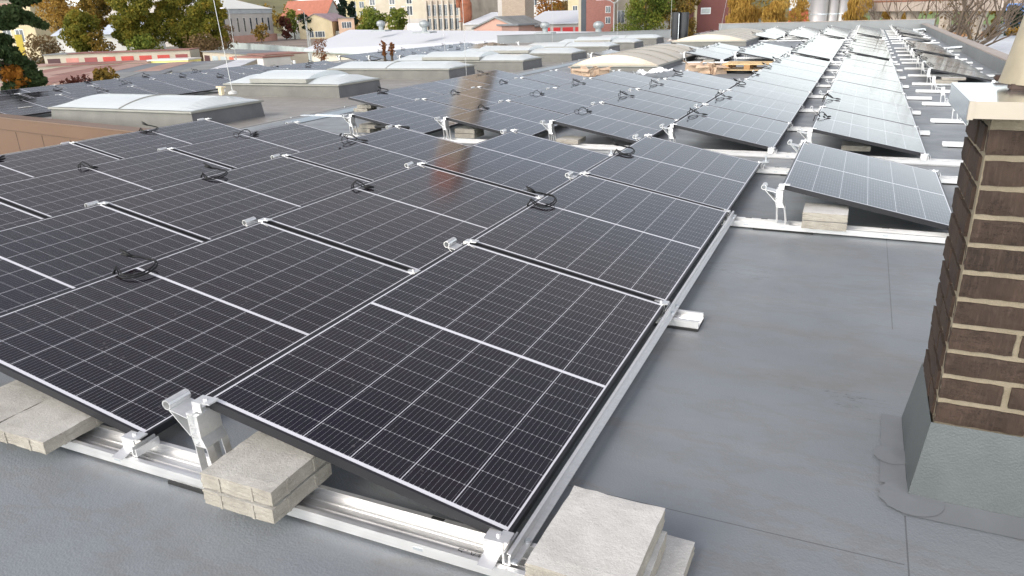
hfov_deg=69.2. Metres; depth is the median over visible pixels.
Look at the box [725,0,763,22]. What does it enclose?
leafy tree
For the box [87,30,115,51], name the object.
leafy tree
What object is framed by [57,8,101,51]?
leafy tree
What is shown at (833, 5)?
steel flue
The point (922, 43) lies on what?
solar panel
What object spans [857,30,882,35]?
solar panel
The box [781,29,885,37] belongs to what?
mounting rail
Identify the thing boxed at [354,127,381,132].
concrete paver
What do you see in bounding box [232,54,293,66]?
garage annex
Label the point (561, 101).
solar panel
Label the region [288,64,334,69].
solar panel
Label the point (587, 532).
concrete paver
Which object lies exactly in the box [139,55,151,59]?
garage door
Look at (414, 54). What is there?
solar panel
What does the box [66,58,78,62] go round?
garage door
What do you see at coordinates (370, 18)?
leafy tree
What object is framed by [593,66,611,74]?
cardboard box
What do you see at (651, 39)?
roof skylight
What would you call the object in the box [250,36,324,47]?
yard
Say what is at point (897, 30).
solar panel
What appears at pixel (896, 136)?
solar panel
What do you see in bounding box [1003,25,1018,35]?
leafy bush
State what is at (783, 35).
mounting rail
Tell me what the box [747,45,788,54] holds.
solar panel
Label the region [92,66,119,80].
leafy bush
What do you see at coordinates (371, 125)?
concrete paver
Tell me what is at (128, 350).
solar panel
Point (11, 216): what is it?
solar panel
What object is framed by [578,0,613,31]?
brick tower
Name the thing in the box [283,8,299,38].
leafy tree
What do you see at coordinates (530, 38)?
parapet wall
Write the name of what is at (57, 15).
leafy tree
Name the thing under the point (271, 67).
solar panel
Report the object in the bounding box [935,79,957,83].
concrete paver
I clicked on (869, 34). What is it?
solar panel
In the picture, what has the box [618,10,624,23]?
window
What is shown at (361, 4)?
window
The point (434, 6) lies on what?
window
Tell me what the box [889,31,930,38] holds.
mounting rail
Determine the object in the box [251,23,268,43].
leafy bush
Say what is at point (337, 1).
sky
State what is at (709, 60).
concrete paver
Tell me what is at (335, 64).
solar panel
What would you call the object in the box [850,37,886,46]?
solar panel
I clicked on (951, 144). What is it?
mounting rail
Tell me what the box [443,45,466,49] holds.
solar panel
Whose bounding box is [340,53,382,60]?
solar panel
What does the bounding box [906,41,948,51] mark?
solar panel
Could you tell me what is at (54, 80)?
garage row
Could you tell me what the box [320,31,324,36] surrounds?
window
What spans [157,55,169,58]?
garage door
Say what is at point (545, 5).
leafy tree
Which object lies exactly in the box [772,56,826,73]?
solar panel
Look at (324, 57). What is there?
young tree
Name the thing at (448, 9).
factory building
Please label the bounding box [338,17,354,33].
workshop annex
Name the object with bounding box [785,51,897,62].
mounting rail
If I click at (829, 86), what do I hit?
mounting rail
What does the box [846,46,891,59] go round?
solar panel
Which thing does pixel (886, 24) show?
parapet wall
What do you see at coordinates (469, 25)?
white shed
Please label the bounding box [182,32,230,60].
leafy tree
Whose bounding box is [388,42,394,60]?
young tree
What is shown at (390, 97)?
solar panel
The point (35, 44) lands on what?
leafy bush
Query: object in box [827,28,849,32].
solar panel
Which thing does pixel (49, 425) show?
concrete paver
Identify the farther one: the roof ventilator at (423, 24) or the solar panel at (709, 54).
the roof ventilator at (423, 24)
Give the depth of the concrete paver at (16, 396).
2.99 m
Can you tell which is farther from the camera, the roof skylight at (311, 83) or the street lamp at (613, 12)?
the street lamp at (613, 12)
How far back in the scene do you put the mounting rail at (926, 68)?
17.55 m
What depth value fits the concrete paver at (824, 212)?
5.06 m
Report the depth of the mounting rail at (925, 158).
8.24 m
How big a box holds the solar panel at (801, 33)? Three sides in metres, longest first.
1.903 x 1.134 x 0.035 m
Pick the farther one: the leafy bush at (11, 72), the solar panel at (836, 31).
the solar panel at (836, 31)
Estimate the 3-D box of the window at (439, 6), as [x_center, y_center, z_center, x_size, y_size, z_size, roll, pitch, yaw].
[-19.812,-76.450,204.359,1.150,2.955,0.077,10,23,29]
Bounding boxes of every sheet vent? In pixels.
[913,28,925,31]
[947,46,961,51]
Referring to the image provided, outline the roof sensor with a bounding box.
[216,86,225,94]
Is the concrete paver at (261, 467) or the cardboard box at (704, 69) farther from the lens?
the cardboard box at (704, 69)
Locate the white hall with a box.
[304,30,580,61]
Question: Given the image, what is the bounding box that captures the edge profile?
[507,211,736,565]
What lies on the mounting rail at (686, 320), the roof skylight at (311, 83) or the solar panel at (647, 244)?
the solar panel at (647, 244)
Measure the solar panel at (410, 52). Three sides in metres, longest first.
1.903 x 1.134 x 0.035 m
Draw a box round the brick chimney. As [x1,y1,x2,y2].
[873,16,1023,539]
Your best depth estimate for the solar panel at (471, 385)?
2.78 m
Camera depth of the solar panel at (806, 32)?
37.04 m
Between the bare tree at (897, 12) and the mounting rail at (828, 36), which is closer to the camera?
the mounting rail at (828, 36)
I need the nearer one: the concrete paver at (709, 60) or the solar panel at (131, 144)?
the solar panel at (131, 144)
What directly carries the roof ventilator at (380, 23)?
on the white hall
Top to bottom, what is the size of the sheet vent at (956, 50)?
0.181 m
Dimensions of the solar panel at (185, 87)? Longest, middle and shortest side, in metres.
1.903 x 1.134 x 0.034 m
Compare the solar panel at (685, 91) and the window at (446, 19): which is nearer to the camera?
the solar panel at (685, 91)
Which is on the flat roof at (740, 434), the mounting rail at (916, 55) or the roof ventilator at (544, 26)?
the mounting rail at (916, 55)
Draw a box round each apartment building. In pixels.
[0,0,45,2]
[0,2,63,57]
[345,0,365,29]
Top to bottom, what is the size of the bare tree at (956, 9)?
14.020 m
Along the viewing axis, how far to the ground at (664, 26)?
344.31 m
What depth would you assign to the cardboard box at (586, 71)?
18.47 m
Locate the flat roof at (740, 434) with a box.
[0,30,1023,575]
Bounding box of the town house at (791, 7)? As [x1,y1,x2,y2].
[788,0,809,21]
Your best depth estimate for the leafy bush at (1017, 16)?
157.65 m
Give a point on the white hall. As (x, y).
(348, 42)
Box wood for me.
[86,0,1005,29]
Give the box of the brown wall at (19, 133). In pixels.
[0,114,150,154]
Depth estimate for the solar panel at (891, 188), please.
5.59 m
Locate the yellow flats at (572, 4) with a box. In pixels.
[568,0,577,9]
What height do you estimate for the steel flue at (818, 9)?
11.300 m
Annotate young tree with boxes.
[312,38,328,60]
[379,40,386,60]
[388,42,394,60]
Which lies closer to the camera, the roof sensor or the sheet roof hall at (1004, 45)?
the roof sensor
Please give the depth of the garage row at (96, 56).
162.44 m
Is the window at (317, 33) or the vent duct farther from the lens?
the window at (317, 33)
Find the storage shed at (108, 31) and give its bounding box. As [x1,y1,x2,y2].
[51,22,165,52]
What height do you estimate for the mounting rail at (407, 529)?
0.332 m
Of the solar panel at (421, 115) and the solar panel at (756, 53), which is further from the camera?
the solar panel at (756, 53)
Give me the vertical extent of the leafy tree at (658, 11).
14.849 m
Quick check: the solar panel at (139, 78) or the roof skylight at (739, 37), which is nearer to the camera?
the solar panel at (139, 78)
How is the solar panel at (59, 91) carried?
on the mounting rail
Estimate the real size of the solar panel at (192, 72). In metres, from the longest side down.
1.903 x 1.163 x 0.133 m
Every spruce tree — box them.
[336,0,347,16]
[346,1,359,25]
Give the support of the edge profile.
attached to the mounting rail at (686, 320)
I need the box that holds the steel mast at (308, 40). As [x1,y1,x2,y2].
[306,21,310,61]
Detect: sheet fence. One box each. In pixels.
[221,42,311,61]
[283,31,338,38]
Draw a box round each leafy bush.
[0,63,30,88]
[19,33,64,64]
[59,74,91,83]
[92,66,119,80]
[215,25,237,48]
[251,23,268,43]
[276,16,293,39]
[298,12,311,34]
[1001,4,1023,35]
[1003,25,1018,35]
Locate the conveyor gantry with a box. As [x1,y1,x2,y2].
[869,0,1022,38]
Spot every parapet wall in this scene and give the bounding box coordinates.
[497,29,670,43]
[719,19,934,30]
[920,23,1007,72]
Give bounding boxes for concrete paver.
[0,380,50,422]
[0,397,103,454]
[200,431,325,506]
[202,462,331,523]
[353,107,376,111]
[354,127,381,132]
[357,103,376,107]
[359,122,380,128]
[455,126,483,133]
[455,131,483,137]
[524,486,664,575]
[556,136,585,143]
[643,531,666,575]
[655,535,694,575]
[703,59,714,61]
[801,220,847,231]
[802,203,848,222]
[841,141,870,151]
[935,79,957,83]
[941,77,965,79]
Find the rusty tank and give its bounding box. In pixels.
[456,0,471,22]
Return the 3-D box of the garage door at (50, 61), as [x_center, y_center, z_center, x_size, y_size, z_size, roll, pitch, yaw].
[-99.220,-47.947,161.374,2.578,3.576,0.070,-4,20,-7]
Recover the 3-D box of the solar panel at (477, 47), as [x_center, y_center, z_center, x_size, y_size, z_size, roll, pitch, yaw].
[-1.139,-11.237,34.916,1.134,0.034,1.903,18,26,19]
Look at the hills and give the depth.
721.91 m
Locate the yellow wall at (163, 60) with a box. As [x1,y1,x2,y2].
[147,57,201,62]
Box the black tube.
[727,71,756,73]
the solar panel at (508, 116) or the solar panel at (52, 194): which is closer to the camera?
the solar panel at (52, 194)
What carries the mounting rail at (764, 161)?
on the flat roof at (740, 434)
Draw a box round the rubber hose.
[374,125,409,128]
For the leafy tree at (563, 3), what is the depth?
326.56 m
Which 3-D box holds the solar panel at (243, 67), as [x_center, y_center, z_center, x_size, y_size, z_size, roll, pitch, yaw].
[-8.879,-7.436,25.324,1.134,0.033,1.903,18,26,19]
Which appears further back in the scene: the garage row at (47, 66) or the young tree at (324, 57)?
the garage row at (47, 66)
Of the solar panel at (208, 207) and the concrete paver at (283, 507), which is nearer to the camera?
the concrete paver at (283, 507)
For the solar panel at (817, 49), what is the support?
on the mounting rail at (848, 52)
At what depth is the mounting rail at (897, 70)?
17.71 m
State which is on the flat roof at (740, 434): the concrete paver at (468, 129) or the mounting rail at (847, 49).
the mounting rail at (847, 49)
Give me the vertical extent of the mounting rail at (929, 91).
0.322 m
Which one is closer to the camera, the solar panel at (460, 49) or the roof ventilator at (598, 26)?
the solar panel at (460, 49)
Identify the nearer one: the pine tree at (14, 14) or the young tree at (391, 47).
the pine tree at (14, 14)
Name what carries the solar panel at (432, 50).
on the mounting rail
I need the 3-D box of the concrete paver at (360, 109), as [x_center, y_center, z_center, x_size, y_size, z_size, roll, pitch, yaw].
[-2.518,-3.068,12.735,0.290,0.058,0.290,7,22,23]
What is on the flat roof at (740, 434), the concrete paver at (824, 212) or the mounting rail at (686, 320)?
the mounting rail at (686, 320)
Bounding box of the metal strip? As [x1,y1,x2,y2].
[300,114,345,116]
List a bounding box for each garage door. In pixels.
[47,59,60,63]
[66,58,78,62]
[84,57,97,61]
[103,57,115,61]
[121,56,133,60]
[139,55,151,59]
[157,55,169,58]
[175,54,187,57]
[204,55,209,60]
[407,23,420,29]
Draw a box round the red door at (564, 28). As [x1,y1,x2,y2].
[563,27,572,30]
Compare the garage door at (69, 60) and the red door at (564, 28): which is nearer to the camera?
the garage door at (69, 60)
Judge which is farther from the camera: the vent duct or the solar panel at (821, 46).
the vent duct
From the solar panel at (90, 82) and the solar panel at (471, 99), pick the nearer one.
the solar panel at (471, 99)
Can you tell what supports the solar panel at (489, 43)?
on the mounting rail
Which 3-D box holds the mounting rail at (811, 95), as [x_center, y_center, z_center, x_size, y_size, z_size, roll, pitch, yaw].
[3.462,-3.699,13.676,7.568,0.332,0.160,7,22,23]
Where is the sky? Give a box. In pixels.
[66,0,561,9]
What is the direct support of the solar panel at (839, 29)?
on the mounting rail
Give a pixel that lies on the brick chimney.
(950, 450)
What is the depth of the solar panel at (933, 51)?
20.60 m
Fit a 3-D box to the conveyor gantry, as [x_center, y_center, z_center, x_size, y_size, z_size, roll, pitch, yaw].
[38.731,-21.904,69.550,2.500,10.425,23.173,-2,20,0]
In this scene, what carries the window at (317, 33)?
in the yellow workshop
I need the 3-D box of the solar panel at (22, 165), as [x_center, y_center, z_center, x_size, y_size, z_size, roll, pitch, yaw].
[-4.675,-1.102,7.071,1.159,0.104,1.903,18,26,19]
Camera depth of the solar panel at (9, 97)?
17.18 m
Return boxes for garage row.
[0,59,257,82]
[0,70,171,90]
[37,60,150,70]
[43,48,199,63]
[201,49,308,63]
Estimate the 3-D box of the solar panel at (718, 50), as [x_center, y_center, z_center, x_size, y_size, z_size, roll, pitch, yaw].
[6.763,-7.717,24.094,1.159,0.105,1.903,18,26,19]
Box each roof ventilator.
[371,20,391,31]
[412,20,436,33]
[534,22,555,33]
[593,21,603,31]
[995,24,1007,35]
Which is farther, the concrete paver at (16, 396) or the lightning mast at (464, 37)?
the lightning mast at (464, 37)
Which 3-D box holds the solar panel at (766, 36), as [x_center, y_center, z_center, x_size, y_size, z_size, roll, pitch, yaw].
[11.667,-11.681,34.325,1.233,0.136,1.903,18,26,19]
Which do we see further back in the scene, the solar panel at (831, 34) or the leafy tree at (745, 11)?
the leafy tree at (745, 11)
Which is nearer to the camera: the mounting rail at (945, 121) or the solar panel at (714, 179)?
the solar panel at (714, 179)
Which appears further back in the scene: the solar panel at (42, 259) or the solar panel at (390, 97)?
the solar panel at (390, 97)
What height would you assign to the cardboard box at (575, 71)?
0.240 m
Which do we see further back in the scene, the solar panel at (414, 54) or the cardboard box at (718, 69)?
the solar panel at (414, 54)
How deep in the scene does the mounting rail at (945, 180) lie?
6.96 m
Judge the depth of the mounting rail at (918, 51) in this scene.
23.56 m
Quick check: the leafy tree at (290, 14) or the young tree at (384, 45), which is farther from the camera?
the leafy tree at (290, 14)
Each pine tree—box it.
[0,0,50,90]
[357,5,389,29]
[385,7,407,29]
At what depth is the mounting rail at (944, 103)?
11.49 m
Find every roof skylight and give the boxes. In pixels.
[48,94,264,127]
[223,70,381,97]
[327,61,475,79]
[394,51,542,69]
[464,45,587,61]
[530,42,620,53]
[560,36,643,48]
[570,44,700,70]
[603,34,663,43]
[670,28,764,46]
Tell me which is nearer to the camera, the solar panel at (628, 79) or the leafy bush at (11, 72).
the solar panel at (628, 79)
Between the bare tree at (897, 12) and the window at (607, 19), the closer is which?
the bare tree at (897, 12)
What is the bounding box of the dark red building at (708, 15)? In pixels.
[684,0,729,36]
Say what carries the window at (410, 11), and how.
in the factory building at (416, 12)
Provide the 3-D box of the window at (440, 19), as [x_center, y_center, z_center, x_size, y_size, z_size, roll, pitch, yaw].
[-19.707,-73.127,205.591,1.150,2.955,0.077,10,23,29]
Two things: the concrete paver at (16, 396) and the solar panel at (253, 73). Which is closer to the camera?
the concrete paver at (16, 396)
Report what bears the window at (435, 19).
in the factory building at (448, 9)
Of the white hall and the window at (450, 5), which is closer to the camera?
the white hall
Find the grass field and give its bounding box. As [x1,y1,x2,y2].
[863,13,1002,23]
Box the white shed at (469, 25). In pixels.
[464,12,497,30]
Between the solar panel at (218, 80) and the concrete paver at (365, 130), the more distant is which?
the solar panel at (218, 80)
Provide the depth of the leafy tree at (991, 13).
120.03 m
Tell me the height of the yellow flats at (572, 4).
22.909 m
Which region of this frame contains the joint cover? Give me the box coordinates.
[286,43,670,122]
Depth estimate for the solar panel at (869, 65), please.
16.65 m
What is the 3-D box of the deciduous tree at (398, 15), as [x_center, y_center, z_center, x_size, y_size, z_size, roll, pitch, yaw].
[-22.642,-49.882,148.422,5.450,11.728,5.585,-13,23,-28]
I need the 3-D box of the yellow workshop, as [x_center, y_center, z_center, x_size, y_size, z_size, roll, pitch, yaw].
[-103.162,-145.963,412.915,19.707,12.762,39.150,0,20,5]
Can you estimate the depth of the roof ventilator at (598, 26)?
57.86 m
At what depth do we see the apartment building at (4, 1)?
376.35 m
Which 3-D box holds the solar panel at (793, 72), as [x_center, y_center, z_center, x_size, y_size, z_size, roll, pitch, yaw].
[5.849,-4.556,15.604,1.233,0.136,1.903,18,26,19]
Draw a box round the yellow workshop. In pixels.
[297,13,343,38]
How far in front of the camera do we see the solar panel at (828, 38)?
29.52 m
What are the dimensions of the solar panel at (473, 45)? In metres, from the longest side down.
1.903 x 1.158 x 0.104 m
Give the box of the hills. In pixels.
[238,0,958,33]
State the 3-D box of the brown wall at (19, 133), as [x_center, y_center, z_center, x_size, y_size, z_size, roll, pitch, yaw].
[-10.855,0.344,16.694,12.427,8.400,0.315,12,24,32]
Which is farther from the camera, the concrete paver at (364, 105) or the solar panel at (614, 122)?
the concrete paver at (364, 105)
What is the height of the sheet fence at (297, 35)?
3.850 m
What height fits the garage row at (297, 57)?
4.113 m
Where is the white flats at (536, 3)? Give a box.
[534,0,548,15]
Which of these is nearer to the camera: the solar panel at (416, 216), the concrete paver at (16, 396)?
the concrete paver at (16, 396)
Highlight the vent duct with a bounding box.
[667,12,688,40]
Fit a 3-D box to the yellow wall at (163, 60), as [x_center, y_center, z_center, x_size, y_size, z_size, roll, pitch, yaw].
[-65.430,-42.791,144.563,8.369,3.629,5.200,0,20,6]
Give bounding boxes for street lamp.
[220,8,236,59]
[608,0,618,30]
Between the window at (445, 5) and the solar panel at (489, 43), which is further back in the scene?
the window at (445, 5)
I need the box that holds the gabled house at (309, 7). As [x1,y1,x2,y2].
[281,0,338,31]
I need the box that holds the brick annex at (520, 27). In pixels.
[496,23,537,30]
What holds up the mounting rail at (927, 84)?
on the flat roof at (740, 434)
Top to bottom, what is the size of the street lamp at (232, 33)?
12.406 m
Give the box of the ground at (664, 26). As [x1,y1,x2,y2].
[0,18,990,62]
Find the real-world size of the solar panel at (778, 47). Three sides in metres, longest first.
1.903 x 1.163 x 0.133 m
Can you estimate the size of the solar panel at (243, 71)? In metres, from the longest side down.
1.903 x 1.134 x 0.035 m
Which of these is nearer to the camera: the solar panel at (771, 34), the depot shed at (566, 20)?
the solar panel at (771, 34)
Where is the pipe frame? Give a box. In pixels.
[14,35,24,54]
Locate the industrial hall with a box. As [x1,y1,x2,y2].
[104,0,277,46]
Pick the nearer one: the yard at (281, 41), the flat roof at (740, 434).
the flat roof at (740, 434)
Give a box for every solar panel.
[0,85,64,95]
[0,94,30,100]
[0,95,75,115]
[0,143,118,183]
[0,149,231,217]
[0,201,43,229]
[0,204,204,314]
[0,222,413,440]
[21,86,103,97]
[55,78,126,87]
[62,86,157,98]
[74,119,248,158]
[95,79,163,88]
[105,156,370,240]
[119,73,178,81]
[133,79,217,94]
[155,73,215,81]
[172,68,224,75]
[172,122,350,168]
[193,73,248,88]
[206,243,664,533]
[207,68,259,75]
[218,64,266,70]
[244,68,290,74]
[252,64,299,70]
[265,164,539,269]
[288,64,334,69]
[288,126,468,180]
[292,60,333,66]
[327,60,359,65]
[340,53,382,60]
[348,86,442,107]
[352,99,469,133]
[369,50,395,54]
[369,52,402,60]
[395,47,418,51]
[397,50,424,54]
[400,51,427,56]
[411,77,488,93]
[415,46,439,49]
[420,48,447,51]
[422,131,610,195]
[426,87,518,110]
[435,44,457,47]
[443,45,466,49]
[446,101,565,135]
[450,47,471,50]
[453,42,473,45]
[459,70,525,83]
[461,44,482,46]
[468,45,485,48]
[471,174,727,307]
[480,41,499,44]
[481,78,558,96]
[486,43,512,45]
[508,88,605,114]
[524,70,588,85]
[552,103,676,142]
[558,78,635,99]
[585,135,760,213]
[592,50,618,55]
[592,70,661,87]
[602,89,702,120]
[639,79,724,102]
[666,69,739,90]
[674,104,789,149]
[685,47,732,60]
[699,45,738,54]
[706,90,801,124]
[709,43,743,50]
[730,78,810,104]
[736,47,781,59]
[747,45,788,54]
[748,70,816,91]
[751,31,779,38]
[755,41,792,50]
[760,32,782,37]
[761,62,822,82]
[762,29,785,35]
[767,29,787,32]
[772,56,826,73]
[781,53,830,67]
[783,141,952,229]
[784,31,811,38]
[790,31,815,36]
[790,46,834,59]
[793,30,817,34]
[796,27,818,32]
[798,44,837,54]
[800,27,820,31]
[801,40,839,50]
[807,38,841,47]
[810,37,842,44]
[812,107,926,155]
[814,35,844,41]
[819,30,847,37]
[822,29,847,35]
[822,91,916,125]
[825,29,849,33]
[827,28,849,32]
[828,26,850,31]
[829,80,909,106]
[835,71,904,92]
[839,63,899,81]
[842,51,894,66]
[842,58,896,72]
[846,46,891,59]
[849,44,889,53]
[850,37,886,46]
[851,41,888,50]
[854,37,886,44]
[855,35,885,41]
[856,31,883,37]
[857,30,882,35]
[858,28,882,33]
[892,26,918,32]
[894,28,923,35]
[898,32,931,40]
[904,39,943,48]
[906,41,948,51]
[908,43,955,56]
[913,49,969,64]
[917,54,980,71]
[923,62,993,81]
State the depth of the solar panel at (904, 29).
36.10 m
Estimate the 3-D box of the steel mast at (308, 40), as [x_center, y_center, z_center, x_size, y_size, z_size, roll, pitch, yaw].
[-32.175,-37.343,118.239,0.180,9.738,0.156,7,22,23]
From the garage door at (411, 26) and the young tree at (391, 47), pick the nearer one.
the young tree at (391, 47)
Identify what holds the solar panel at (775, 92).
on the mounting rail at (811, 95)
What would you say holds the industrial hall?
on the ground at (664, 26)
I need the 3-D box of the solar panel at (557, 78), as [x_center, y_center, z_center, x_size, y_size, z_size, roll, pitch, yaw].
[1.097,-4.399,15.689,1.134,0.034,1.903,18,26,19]
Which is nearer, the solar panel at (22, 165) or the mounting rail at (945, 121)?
the solar panel at (22, 165)
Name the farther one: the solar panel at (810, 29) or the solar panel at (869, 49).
the solar panel at (810, 29)
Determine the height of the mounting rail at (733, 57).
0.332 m
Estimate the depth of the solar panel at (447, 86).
14.61 m
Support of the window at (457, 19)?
in the factory building at (448, 9)
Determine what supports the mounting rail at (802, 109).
on the flat roof at (740, 434)
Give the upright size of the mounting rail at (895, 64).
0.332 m
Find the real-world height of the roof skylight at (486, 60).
0.562 m
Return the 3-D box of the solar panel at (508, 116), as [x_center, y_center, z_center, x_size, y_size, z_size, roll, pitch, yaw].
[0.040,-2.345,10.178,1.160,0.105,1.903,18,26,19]
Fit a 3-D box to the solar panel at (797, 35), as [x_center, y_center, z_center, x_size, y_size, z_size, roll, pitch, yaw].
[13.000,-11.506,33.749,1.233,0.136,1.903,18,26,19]
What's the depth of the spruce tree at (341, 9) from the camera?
438.39 m
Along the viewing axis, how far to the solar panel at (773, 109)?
10.57 m
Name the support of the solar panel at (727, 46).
on the mounting rail
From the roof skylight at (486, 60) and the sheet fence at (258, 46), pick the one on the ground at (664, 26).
the sheet fence at (258, 46)
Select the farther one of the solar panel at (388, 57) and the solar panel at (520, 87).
the solar panel at (388, 57)
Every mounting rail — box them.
[60,141,948,242]
[61,389,536,575]
[84,200,703,331]
[197,118,957,184]
[336,55,400,61]
[341,114,962,166]
[415,98,929,135]
[461,143,959,166]
[471,86,920,115]
[515,77,931,100]
[550,69,908,88]
[680,51,774,63]
[693,48,764,58]
[759,33,886,40]
[765,31,886,38]
[765,63,905,78]
[776,57,902,71]
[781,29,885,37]
[782,52,899,65]
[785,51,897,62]
[791,47,895,58]
[793,43,893,54]
[801,41,891,50]
[888,29,927,36]
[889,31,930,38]
[891,33,935,41]
[892,35,939,43]
[894,39,947,48]
[896,43,952,52]
[898,45,959,55]
[900,48,966,60]
[901,51,972,63]
[904,55,982,69]
[908,61,994,77]
[912,68,996,85]
[915,74,949,92]
[922,84,951,106]
[930,98,963,123]
[942,118,965,147]
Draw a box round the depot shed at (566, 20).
[534,10,577,31]
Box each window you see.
[14,29,25,41]
[315,31,319,37]
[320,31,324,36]
[359,1,363,7]
[369,0,374,5]
[389,0,394,4]
[406,6,412,15]
[427,5,430,15]
[428,19,431,29]
[433,5,435,15]
[434,18,436,29]
[438,5,441,15]
[439,18,442,29]
[444,4,446,15]
[444,18,447,29]
[449,4,452,15]
[450,18,453,28]
[456,18,458,28]
[605,6,610,12]
[605,17,609,23]
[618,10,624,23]
[701,8,710,13]
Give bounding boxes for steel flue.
[808,0,828,20]
[827,0,838,20]
[837,0,847,20]
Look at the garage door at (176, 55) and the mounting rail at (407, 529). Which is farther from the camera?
the garage door at (176, 55)
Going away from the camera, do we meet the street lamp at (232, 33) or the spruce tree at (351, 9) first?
the street lamp at (232, 33)
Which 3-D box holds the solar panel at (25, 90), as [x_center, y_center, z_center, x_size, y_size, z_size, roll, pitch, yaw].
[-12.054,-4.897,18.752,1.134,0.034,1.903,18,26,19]
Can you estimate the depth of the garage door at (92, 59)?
161.76 m
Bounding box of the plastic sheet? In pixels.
[633,67,672,74]
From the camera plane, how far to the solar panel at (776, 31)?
39.33 m
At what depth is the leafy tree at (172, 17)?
197.09 m
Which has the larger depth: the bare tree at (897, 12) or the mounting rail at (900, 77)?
the bare tree at (897, 12)
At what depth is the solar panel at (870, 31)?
35.90 m
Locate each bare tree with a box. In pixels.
[856,0,964,33]
[907,0,1023,45]
[939,0,993,40]
[956,0,1023,44]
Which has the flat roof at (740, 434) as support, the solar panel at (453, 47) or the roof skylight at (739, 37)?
the roof skylight at (739, 37)
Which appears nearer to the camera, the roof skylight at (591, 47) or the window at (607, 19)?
the roof skylight at (591, 47)
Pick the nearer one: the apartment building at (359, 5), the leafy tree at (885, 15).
the leafy tree at (885, 15)
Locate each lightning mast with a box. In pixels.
[213,0,236,93]
[462,0,466,74]
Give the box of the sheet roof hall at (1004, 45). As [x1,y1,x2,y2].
[964,36,1015,54]
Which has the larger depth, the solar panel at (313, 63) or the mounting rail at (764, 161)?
the solar panel at (313, 63)
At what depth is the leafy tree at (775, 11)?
81.48 m
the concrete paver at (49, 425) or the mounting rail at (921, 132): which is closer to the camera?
the concrete paver at (49, 425)
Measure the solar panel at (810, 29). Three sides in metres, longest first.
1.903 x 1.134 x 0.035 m
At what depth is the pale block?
113.29 m
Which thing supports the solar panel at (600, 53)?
on the mounting rail
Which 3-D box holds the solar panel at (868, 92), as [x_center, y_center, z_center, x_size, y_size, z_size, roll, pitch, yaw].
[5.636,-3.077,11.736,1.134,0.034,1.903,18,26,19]
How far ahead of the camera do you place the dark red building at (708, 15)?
105.95 m
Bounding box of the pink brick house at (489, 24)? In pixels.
[471,15,541,30]
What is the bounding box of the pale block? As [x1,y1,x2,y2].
[614,0,629,30]
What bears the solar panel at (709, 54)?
on the mounting rail at (733, 57)
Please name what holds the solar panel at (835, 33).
on the mounting rail at (821, 34)
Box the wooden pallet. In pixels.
[722,61,772,70]
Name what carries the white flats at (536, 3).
on the ground at (664, 26)
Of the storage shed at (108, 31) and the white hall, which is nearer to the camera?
the white hall
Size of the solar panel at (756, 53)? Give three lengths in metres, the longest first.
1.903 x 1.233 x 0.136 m
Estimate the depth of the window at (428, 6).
206.09 m
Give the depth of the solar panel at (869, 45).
23.92 m
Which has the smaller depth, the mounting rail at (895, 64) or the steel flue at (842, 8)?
the mounting rail at (895, 64)
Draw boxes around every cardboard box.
[569,66,581,75]
[578,66,597,76]
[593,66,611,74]
[684,61,704,71]
[694,62,721,73]
[707,63,729,74]
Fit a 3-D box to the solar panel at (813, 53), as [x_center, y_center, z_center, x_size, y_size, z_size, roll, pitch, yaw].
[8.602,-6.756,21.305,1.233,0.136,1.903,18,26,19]
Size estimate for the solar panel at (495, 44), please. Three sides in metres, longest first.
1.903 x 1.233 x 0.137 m
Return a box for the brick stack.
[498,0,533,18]
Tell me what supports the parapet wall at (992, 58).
on the flat roof at (740, 434)
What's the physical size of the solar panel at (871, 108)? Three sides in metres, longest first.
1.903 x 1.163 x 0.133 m
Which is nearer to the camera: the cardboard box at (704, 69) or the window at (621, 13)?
the cardboard box at (704, 69)
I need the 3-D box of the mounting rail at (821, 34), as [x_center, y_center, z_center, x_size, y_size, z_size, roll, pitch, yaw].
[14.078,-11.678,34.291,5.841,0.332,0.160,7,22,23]
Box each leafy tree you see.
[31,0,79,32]
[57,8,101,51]
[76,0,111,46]
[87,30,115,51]
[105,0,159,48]
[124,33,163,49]
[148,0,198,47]
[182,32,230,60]
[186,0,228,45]
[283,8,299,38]
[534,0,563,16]
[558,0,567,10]
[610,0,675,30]
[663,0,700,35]
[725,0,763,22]
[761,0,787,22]
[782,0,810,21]
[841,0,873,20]
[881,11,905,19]
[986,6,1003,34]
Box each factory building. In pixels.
[365,0,425,29]
[425,0,497,30]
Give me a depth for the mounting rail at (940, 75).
15.84 m
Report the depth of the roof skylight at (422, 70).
22.12 m
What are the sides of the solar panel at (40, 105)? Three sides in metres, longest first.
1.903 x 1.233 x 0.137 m
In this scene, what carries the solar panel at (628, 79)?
on the mounting rail at (829, 86)
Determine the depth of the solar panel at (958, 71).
14.57 m
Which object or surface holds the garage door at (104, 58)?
in the garage row at (96, 56)

